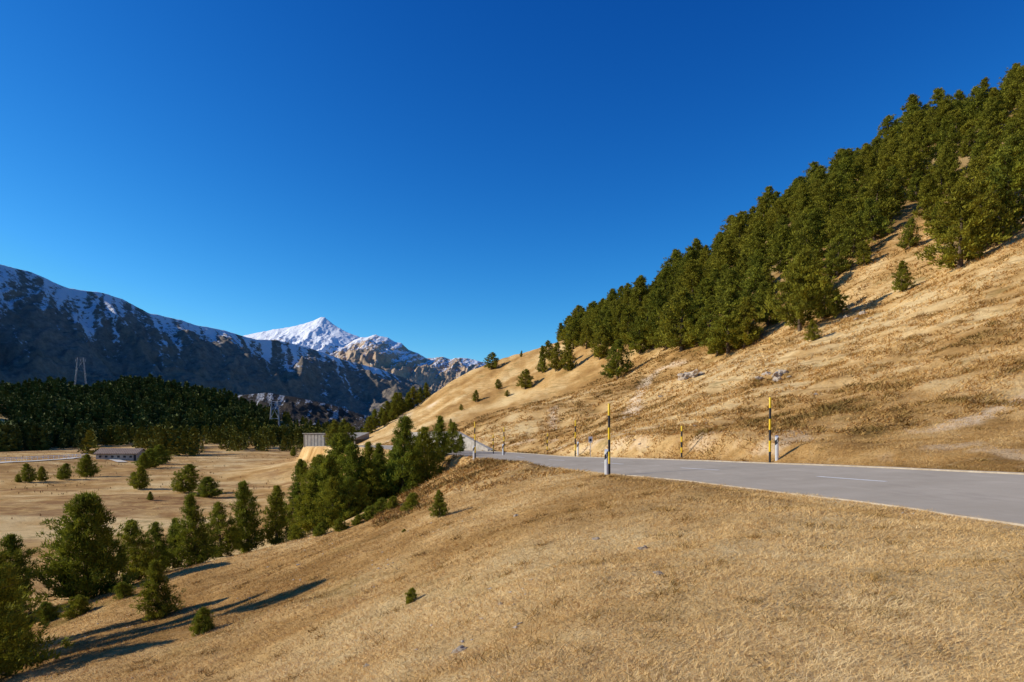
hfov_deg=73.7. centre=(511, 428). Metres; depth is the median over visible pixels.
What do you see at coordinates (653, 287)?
pine tree
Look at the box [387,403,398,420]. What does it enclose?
pine tree
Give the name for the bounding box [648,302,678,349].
pine tree
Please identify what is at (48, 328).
mountain
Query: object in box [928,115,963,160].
pine tree
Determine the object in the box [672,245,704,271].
pine tree
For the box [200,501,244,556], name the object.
pine tree
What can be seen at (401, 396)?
pine tree
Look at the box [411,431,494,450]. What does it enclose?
retaining wall
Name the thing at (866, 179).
pine tree
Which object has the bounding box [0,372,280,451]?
conifer forest
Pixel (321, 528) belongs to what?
pine shrub
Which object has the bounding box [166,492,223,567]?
pine tree
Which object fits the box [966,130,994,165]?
pine tree
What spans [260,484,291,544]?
pine tree
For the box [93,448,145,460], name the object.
stone barn
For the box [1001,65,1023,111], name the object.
pine tree
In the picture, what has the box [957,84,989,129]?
pine tree
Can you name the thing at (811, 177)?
pine tree
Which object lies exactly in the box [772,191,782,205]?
pine tree
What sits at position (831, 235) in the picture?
pine tree
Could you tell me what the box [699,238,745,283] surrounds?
pine tree
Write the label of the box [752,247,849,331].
pine tree
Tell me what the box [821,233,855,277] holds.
pine tree
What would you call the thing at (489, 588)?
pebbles
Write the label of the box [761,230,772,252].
pine tree
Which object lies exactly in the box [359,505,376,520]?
pine shrub
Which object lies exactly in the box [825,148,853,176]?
pine tree
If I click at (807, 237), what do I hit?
pine tree
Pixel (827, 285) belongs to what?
pine tree
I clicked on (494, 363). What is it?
pine tree
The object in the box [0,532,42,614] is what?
pine tree
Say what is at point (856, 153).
pine tree
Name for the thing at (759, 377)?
boulder
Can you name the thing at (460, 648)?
boulder
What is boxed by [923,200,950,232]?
pine tree
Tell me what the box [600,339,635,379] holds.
pine tree
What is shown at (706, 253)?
pine tree
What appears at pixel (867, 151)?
pine tree
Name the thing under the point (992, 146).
pine tree
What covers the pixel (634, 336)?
pine tree
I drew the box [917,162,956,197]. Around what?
pine tree
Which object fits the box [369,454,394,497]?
pine tree
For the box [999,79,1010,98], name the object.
pine tree
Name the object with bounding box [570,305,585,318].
pine tree
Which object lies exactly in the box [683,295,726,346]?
pine tree
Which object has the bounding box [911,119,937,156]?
pine tree
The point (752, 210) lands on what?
pine tree
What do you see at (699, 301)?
pine tree
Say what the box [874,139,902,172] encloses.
pine tree
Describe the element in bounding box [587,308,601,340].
pine tree
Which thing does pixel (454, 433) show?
pine tree
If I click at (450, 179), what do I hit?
sky
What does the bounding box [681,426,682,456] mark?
snow pole
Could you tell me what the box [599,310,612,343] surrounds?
pine tree
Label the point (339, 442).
pine tree
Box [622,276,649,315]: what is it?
pine tree
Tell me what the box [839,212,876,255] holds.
pine tree
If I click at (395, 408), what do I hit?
pine tree
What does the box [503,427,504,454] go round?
snow pole
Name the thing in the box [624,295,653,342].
pine tree
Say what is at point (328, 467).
pine tree
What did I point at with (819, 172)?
pine tree
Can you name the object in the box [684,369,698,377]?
boulder
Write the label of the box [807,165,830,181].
pine tree
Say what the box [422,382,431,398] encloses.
pine tree
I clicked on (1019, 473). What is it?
kerb
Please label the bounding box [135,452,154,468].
pine shrub
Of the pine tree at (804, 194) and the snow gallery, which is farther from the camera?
the snow gallery
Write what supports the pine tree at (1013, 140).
on the ground at (20, 507)
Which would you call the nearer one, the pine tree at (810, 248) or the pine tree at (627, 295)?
the pine tree at (810, 248)
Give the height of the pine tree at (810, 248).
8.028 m
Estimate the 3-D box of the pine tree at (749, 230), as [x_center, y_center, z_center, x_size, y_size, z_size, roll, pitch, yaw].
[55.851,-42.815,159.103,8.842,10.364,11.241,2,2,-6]
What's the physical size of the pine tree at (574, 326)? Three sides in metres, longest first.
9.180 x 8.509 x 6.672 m
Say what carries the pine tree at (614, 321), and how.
on the ground at (20, 507)
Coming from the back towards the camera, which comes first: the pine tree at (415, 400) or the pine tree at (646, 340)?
the pine tree at (415, 400)
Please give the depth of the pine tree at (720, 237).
183.90 m
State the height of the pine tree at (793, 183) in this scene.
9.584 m
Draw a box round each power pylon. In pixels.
[74,357,86,384]
[269,401,280,426]
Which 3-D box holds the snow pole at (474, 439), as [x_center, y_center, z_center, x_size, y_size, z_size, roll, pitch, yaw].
[-2.872,1.018,52.999,0.096,3.200,0.096,-1,0,0]
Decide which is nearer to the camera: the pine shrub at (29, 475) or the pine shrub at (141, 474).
the pine shrub at (141, 474)
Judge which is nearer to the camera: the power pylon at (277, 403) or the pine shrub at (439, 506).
the pine shrub at (439, 506)
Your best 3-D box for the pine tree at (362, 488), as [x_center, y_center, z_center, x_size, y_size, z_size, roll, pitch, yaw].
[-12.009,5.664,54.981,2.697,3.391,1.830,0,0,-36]
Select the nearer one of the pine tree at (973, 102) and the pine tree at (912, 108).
the pine tree at (973, 102)
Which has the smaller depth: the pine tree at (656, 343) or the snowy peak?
the pine tree at (656, 343)
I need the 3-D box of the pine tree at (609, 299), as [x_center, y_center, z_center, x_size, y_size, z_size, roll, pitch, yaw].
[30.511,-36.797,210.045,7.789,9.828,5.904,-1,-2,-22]
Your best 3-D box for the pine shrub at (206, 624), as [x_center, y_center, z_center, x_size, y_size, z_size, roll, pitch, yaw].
[-7.955,4.945,17.464,0.727,0.844,0.683,0,0,24]
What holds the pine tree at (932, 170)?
on the ground at (20, 507)
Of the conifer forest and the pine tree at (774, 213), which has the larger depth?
the conifer forest
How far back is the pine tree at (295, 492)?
59.70 m
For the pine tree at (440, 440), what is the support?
on the ground at (20, 507)
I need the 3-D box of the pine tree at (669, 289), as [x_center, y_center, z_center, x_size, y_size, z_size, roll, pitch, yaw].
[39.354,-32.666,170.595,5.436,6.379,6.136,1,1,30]
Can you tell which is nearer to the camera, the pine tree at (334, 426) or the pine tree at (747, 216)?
the pine tree at (334, 426)
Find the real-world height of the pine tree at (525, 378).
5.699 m
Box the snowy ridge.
[330,335,485,391]
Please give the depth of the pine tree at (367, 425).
227.31 m
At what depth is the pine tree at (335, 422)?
159.66 m
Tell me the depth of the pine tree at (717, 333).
107.61 m
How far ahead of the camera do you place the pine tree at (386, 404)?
239.52 m
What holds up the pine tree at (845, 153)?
on the ground at (20, 507)
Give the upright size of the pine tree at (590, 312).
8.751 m
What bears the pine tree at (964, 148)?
on the ground at (20, 507)
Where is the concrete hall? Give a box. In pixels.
[302,433,327,446]
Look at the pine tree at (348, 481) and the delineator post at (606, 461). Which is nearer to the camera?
the delineator post at (606, 461)
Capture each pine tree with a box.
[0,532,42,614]
[0,542,35,606]
[0,550,76,678]
[0,560,44,672]
[21,490,139,601]
[115,519,172,580]
[139,521,178,573]
[165,517,184,567]
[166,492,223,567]
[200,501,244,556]
[228,480,266,553]
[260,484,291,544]
[278,481,305,527]
[287,470,327,533]
[295,454,325,507]
[297,454,351,527]
[304,432,366,505]
[311,476,353,527]
[323,423,339,445]
[325,420,340,436]
[327,476,367,521]
[336,442,373,505]
[338,419,349,436]
[340,423,357,443]
[347,456,392,505]
[350,480,374,513]
[360,440,374,460]
[362,416,375,433]
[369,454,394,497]
[370,409,378,428]
[372,442,386,471]
[375,409,382,426]
[377,401,391,421]
[380,411,388,425]
[380,413,426,496]
[387,392,407,415]
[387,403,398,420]
[390,401,401,420]
[398,393,406,412]
[403,392,412,411]
[405,386,421,407]
[405,426,449,482]
[416,387,424,402]
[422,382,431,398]
[428,415,453,460]
[443,422,465,452]
[458,434,466,450]
[471,390,480,401]
[483,352,498,369]
[494,379,502,388]
[516,369,533,388]
[535,345,548,372]
[544,340,553,359]
[547,342,567,371]
[555,323,564,341]
[557,338,577,371]
[558,317,574,340]
[559,315,569,337]
[562,319,582,348]
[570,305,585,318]
[575,323,594,348]
[576,307,584,318]
[576,313,582,320]
[577,309,594,337]
[580,307,595,328]
[583,303,593,313]
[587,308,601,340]
[589,324,614,359]
[592,306,617,341]
[596,298,604,311]
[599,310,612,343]
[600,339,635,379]
[601,288,618,312]
[603,295,613,315]
[603,304,632,343]
[611,299,623,327]
[616,282,631,302]
[616,306,637,345]
[617,285,623,298]
[618,290,633,307]
[622,275,649,296]
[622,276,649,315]
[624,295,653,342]
[625,316,651,353]
[630,305,640,321]
[636,287,679,341]
[637,313,661,348]
[643,284,663,320]
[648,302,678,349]
[649,266,676,295]
[656,288,700,351]
[657,248,681,272]
[660,251,682,284]
[661,285,674,299]
[667,275,686,301]
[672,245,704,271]
[673,259,708,300]
[675,288,693,321]
[681,296,708,344]
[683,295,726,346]
[684,260,706,291]
[684,278,715,312]
[685,237,704,262]
[698,288,762,353]
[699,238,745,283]
[699,245,710,268]
[703,253,717,276]
[705,322,732,355]
[706,243,721,259]
[707,269,720,296]
[708,231,725,253]
[711,232,724,252]
[712,263,737,298]
[715,268,746,305]
[717,214,752,255]
[720,215,735,231]
[723,295,765,348]
[725,211,751,238]
[727,237,742,263]
[732,224,766,262]
[732,253,749,288]
[734,240,752,270]
[738,264,776,317]
[741,220,775,266]
[741,248,770,289]
[748,206,756,217]
[751,195,772,227]
[751,281,784,326]
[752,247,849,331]
[756,185,777,212]
[757,263,775,294]
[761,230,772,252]
[762,200,791,233]
[764,214,797,260]
[765,225,793,273]
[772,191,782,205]
[779,182,817,220]
[781,189,792,217]
[781,207,829,244]
[783,224,828,268]
[783,249,826,304]
[784,181,798,195]
[785,246,831,284]
[787,175,811,214]
[787,207,828,258]
[789,187,813,222]
[791,211,802,230]
[803,162,819,181]
[803,180,853,232]
[803,319,822,340]
[806,276,840,319]
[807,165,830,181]
[807,170,816,183]
[808,178,824,207]
[810,168,830,188]
[812,173,857,210]
[820,198,863,244]
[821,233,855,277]
[824,206,839,239]
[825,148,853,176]
[826,290,847,312]
[830,155,864,193]
[837,151,857,182]
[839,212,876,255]
[843,178,858,198]
[846,148,854,168]
[847,170,903,222]
[851,147,861,166]
[852,143,883,185]
[852,184,875,211]
[852,198,894,240]
[853,166,879,201]
[854,240,874,265]
[857,146,877,175]
[870,135,883,161]
[873,165,907,200]
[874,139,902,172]
[875,114,901,151]
[877,135,889,162]
[879,129,901,162]
[883,177,908,212]
[889,105,922,141]
[889,143,933,187]
[890,260,915,291]
[895,134,931,172]
[895,218,922,249]
[898,108,933,146]
[900,93,929,124]
[902,168,923,201]
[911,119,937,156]
[911,173,949,221]
[914,181,1012,268]
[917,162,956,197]
[923,87,953,109]
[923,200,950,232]
[925,98,965,142]
[926,109,940,133]
[927,140,961,177]
[927,198,992,240]
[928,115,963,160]
[935,143,965,187]
[939,109,976,143]
[944,155,1001,225]
[947,89,972,115]
[949,178,1023,251]
[953,100,972,126]
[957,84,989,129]
[957,128,977,156]
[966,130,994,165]
[967,141,999,177]
[970,116,1003,156]
[971,96,1010,140]
[975,77,991,109]
[982,145,1023,230]
[983,87,1009,122]
[989,133,1023,187]
[996,73,1009,90]
[997,118,1023,148]
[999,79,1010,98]
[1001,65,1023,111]
[1005,62,1021,82]
[1010,98,1023,129]
[1013,92,1023,119]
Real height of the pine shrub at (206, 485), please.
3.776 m
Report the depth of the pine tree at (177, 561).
45.72 m
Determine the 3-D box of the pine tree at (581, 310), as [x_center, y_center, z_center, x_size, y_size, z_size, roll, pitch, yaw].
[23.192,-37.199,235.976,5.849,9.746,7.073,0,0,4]
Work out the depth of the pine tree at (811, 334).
72.96 m
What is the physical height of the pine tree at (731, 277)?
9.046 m
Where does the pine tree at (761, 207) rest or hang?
on the ground at (20, 507)
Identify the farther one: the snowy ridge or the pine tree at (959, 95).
the snowy ridge
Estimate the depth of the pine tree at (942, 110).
154.57 m
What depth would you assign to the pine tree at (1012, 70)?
169.96 m
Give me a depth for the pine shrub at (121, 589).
32.08 m
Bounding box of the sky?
[0,0,1023,362]
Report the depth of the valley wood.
410.43 m
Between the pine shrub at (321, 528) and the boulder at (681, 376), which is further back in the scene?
the boulder at (681, 376)
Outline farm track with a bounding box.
[0,457,126,462]
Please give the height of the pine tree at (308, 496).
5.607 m
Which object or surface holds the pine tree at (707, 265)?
on the ground at (20, 507)
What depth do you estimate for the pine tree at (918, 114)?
161.46 m
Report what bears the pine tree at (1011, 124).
on the ground at (20, 507)
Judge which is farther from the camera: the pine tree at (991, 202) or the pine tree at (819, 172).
the pine tree at (819, 172)
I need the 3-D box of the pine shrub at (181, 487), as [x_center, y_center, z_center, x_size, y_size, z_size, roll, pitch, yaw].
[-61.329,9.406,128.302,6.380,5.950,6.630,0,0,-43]
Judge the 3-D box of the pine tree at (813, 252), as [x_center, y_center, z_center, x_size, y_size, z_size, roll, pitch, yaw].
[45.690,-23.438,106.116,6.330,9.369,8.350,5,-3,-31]
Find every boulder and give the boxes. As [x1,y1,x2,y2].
[450,645,467,653]
[677,372,688,380]
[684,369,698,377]
[755,376,764,379]
[772,371,782,377]
[772,376,781,381]
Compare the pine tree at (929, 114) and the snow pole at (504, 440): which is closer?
the snow pole at (504, 440)
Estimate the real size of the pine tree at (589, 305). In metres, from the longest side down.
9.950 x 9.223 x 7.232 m
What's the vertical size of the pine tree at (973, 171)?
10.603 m
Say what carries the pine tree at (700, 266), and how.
on the ground at (20, 507)
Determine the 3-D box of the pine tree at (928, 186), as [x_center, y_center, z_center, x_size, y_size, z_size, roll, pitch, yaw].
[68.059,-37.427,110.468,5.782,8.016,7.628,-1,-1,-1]
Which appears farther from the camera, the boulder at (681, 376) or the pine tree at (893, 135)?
the pine tree at (893, 135)
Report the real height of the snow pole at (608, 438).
3.200 m
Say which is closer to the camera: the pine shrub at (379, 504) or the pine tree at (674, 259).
the pine shrub at (379, 504)
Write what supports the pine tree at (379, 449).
on the ground at (20, 507)
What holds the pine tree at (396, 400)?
on the ground at (20, 507)
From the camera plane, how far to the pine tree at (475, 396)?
185.88 m
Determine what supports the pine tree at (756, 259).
on the ground at (20, 507)
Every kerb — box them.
[358,446,1023,525]
[388,445,1023,474]
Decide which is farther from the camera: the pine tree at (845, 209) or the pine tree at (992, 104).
the pine tree at (992, 104)
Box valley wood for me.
[64,385,370,455]
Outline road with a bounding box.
[359,445,1023,522]
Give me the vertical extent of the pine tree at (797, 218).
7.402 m
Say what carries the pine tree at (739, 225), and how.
on the ground at (20, 507)
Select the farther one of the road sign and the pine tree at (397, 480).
the pine tree at (397, 480)
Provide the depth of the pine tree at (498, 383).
191.61 m
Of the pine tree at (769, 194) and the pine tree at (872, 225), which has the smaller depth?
the pine tree at (872, 225)
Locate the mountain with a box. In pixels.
[0,264,435,417]
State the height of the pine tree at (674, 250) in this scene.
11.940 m
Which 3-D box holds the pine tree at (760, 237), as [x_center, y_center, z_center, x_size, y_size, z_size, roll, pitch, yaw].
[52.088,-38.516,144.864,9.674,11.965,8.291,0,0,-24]
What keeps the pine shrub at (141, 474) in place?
on the ground at (20, 507)
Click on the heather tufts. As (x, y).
(116, 473)
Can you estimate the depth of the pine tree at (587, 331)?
183.04 m
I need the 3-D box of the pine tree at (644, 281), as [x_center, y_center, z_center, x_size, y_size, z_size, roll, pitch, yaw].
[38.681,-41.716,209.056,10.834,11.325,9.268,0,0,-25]
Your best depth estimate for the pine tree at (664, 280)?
177.46 m
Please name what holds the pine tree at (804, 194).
on the ground at (20, 507)
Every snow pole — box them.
[474,422,475,457]
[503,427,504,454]
[575,420,575,455]
[608,403,609,473]
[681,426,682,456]
[769,397,770,461]
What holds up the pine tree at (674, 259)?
on the ground at (20, 507)
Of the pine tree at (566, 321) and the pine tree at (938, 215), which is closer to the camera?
the pine tree at (938, 215)
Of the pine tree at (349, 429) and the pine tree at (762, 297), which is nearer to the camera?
the pine tree at (762, 297)
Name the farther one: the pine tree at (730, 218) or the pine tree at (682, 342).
the pine tree at (730, 218)
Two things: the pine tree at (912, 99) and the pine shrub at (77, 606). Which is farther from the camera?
the pine tree at (912, 99)
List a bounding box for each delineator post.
[605,449,607,474]
[775,435,778,460]
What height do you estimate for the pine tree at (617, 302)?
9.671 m
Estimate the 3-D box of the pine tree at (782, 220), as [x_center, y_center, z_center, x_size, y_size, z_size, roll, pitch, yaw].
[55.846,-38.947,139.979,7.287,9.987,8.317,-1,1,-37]
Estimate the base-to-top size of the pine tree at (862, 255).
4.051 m
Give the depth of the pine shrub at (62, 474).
161.57 m
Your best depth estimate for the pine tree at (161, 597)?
25.00 m
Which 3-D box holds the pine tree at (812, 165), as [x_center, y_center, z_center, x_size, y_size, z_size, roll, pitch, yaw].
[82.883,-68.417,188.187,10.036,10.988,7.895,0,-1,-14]
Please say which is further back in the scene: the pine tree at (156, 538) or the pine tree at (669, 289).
the pine tree at (669, 289)
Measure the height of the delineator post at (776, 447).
1.259 m
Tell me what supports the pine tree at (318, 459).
on the ground at (20, 507)
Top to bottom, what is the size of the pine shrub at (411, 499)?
1.089 m
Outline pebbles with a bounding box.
[17,290,974,677]
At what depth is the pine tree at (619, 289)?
223.42 m
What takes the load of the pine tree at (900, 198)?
on the ground at (20, 507)
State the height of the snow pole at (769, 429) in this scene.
3.100 m
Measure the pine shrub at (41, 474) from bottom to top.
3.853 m
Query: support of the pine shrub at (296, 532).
on the ground at (20, 507)
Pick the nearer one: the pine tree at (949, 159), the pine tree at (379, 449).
the pine tree at (379, 449)
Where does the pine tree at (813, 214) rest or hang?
on the ground at (20, 507)
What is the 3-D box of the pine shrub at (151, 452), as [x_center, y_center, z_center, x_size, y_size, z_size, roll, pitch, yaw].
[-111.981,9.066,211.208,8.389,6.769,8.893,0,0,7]
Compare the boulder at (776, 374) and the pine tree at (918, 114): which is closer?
the boulder at (776, 374)
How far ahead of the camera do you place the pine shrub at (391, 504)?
38.45 m
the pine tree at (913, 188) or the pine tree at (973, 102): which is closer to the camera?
the pine tree at (913, 188)
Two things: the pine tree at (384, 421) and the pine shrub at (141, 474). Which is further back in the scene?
the pine tree at (384, 421)
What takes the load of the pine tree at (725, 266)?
on the ground at (20, 507)
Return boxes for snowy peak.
[244,317,359,354]
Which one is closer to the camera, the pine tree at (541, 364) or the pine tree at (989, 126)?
the pine tree at (989, 126)
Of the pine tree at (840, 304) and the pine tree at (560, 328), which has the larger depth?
the pine tree at (560, 328)
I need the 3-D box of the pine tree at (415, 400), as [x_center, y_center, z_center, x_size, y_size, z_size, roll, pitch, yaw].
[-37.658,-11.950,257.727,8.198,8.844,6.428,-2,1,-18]
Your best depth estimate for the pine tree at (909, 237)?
101.93 m
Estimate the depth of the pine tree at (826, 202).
133.45 m
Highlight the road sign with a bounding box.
[589,436,591,456]
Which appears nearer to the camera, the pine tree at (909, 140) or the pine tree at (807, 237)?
the pine tree at (807, 237)
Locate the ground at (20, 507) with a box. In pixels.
[0,107,1023,681]
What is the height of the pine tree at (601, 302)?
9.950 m
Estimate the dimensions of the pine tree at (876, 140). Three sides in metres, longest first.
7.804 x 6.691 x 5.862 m
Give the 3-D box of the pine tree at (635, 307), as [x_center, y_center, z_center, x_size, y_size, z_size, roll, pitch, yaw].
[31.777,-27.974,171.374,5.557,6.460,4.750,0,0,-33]
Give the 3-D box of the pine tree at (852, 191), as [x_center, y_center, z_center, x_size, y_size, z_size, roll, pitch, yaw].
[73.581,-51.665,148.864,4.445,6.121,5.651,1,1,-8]
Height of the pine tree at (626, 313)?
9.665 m
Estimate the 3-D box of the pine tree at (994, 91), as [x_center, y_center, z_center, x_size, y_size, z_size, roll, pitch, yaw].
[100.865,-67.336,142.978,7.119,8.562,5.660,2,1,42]
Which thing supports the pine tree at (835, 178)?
on the ground at (20, 507)
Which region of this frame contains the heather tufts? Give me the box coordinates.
[3,451,294,553]
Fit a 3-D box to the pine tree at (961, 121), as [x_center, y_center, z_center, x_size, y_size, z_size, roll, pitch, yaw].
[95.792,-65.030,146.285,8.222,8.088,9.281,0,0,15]
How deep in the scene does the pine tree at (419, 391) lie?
261.84 m
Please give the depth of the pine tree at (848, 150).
193.49 m
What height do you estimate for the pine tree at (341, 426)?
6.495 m
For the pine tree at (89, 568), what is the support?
on the ground at (20, 507)
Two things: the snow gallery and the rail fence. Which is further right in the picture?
the snow gallery
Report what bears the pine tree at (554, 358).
on the ground at (20, 507)
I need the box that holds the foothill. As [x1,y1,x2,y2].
[234,393,379,430]
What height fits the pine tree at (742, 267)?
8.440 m
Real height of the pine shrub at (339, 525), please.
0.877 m
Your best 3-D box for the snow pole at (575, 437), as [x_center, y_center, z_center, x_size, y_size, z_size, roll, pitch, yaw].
[4.853,0.856,52.313,0.096,3.100,0.096,0,0,0]
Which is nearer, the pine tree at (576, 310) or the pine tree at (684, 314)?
the pine tree at (684, 314)
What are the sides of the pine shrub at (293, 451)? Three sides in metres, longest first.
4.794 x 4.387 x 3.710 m
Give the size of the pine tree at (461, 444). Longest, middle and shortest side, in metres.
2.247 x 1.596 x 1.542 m
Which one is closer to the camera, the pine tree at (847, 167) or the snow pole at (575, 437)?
the snow pole at (575, 437)
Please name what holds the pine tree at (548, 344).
on the ground at (20, 507)
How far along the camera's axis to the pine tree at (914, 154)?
136.39 m
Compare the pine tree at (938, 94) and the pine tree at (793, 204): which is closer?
the pine tree at (793, 204)
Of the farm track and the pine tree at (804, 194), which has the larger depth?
the farm track
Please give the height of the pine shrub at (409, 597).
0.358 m
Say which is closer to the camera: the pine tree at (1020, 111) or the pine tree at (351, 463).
the pine tree at (351, 463)
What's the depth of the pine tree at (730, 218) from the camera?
211.11 m
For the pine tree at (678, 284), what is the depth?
162.70 m
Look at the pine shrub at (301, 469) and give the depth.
134.90 m
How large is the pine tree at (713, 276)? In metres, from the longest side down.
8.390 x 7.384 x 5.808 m
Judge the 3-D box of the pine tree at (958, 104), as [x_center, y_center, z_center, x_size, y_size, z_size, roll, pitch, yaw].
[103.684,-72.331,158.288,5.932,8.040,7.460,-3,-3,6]
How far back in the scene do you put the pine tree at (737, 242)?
165.64 m
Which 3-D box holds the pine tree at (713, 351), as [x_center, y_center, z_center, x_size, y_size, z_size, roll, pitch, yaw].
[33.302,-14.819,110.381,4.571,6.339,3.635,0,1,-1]
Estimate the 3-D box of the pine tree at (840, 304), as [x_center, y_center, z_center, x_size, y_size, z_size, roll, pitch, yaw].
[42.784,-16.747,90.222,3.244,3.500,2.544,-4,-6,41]
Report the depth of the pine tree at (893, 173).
134.34 m
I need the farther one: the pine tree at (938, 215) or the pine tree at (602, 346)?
the pine tree at (602, 346)
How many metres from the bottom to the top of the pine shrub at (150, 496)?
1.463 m
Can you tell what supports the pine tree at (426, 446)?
on the ground at (20, 507)
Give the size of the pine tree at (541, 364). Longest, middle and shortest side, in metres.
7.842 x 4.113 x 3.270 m
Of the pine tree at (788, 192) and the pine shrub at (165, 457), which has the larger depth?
the pine shrub at (165, 457)
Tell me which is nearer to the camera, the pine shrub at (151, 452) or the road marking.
the road marking
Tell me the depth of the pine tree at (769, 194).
199.23 m
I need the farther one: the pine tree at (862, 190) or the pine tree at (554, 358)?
the pine tree at (554, 358)
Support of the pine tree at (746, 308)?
on the ground at (20, 507)
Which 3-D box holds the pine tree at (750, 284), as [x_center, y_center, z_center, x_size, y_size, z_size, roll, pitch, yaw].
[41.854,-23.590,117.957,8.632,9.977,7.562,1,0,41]
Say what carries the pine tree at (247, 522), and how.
on the ground at (20, 507)
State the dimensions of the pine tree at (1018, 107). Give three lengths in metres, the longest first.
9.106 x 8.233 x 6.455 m
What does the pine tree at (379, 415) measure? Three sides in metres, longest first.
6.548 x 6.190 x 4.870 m
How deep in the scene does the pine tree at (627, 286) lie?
214.14 m
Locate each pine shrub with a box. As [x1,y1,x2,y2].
[14,474,21,481]
[18,463,37,482]
[31,601,62,622]
[35,466,48,480]
[54,463,74,479]
[58,594,98,618]
[72,454,102,476]
[109,581,136,599]
[125,465,152,488]
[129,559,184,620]
[130,448,163,467]
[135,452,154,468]
[146,491,154,499]
[150,444,173,463]
[168,463,203,492]
[188,606,215,636]
[190,476,226,497]
[287,525,308,540]
[290,446,297,455]
[291,459,308,482]
[311,522,331,536]
[330,518,349,530]
[350,514,363,525]
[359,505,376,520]
[373,498,386,513]
[384,495,399,509]
[400,492,419,511]
[405,587,418,604]
[428,489,449,517]
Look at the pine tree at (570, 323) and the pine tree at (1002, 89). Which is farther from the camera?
the pine tree at (570, 323)
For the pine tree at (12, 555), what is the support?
on the ground at (20, 507)
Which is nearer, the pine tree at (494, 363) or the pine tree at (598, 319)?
the pine tree at (598, 319)
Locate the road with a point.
(993, 496)
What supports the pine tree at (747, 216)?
on the ground at (20, 507)
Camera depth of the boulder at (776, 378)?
59.12 m
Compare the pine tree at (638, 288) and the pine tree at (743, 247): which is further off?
the pine tree at (638, 288)
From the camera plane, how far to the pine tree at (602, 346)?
165.60 m
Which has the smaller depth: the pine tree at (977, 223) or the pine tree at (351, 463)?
the pine tree at (351, 463)
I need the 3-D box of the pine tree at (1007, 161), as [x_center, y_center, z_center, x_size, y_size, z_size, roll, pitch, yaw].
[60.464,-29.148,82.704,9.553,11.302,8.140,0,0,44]
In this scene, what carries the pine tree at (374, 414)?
on the ground at (20, 507)
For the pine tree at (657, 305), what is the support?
on the ground at (20, 507)
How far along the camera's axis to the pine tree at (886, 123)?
176.65 m
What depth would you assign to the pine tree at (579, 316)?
225.85 m
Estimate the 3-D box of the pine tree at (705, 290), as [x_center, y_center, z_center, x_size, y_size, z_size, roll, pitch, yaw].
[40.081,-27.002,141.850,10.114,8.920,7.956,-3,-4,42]
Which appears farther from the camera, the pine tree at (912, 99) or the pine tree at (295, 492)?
the pine tree at (912, 99)
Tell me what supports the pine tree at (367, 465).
on the ground at (20, 507)
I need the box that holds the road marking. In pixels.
[468,452,884,481]
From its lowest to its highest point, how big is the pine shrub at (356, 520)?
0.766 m
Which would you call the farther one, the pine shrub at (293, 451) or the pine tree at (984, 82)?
the pine shrub at (293, 451)
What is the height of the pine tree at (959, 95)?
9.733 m
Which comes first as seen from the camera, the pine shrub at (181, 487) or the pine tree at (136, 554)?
the pine tree at (136, 554)
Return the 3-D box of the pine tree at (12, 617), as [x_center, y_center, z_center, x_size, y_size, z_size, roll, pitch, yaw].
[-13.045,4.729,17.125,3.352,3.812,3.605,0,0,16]
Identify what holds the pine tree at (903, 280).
on the ground at (20, 507)
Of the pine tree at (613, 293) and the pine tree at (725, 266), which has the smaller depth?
the pine tree at (725, 266)
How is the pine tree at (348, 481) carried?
on the ground at (20, 507)
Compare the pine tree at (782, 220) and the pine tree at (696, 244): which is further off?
the pine tree at (696, 244)
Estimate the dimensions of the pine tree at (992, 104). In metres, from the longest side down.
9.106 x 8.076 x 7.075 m
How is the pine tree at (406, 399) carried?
on the ground at (20, 507)
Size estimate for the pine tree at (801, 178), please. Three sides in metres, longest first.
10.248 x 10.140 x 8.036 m
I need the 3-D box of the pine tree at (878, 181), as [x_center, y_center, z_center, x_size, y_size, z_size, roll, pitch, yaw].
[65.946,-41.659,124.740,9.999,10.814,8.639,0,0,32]
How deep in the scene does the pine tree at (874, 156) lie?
160.39 m
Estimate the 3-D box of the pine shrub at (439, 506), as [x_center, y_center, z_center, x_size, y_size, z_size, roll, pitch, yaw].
[-2.711,2.791,25.356,0.862,1.169,0.713,0,0,6]
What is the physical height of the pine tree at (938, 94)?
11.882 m
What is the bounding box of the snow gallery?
[352,432,368,444]
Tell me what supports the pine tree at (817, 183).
on the ground at (20, 507)
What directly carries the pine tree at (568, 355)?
on the ground at (20, 507)
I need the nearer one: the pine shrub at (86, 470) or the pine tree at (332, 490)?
the pine tree at (332, 490)
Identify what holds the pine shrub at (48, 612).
on the ground at (20, 507)
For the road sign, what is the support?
on the ground at (20, 507)
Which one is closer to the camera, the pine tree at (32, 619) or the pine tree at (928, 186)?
the pine tree at (32, 619)
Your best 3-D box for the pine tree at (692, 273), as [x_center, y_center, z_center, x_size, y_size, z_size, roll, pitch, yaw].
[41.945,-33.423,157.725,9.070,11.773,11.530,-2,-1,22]
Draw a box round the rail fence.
[0,454,84,460]
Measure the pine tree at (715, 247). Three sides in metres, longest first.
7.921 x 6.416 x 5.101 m
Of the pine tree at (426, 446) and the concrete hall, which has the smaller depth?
the pine tree at (426, 446)
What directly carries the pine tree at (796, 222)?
on the ground at (20, 507)
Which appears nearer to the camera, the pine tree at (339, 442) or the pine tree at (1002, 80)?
the pine tree at (339, 442)
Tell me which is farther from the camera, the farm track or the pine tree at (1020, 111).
the farm track
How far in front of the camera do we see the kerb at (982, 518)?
13.09 m

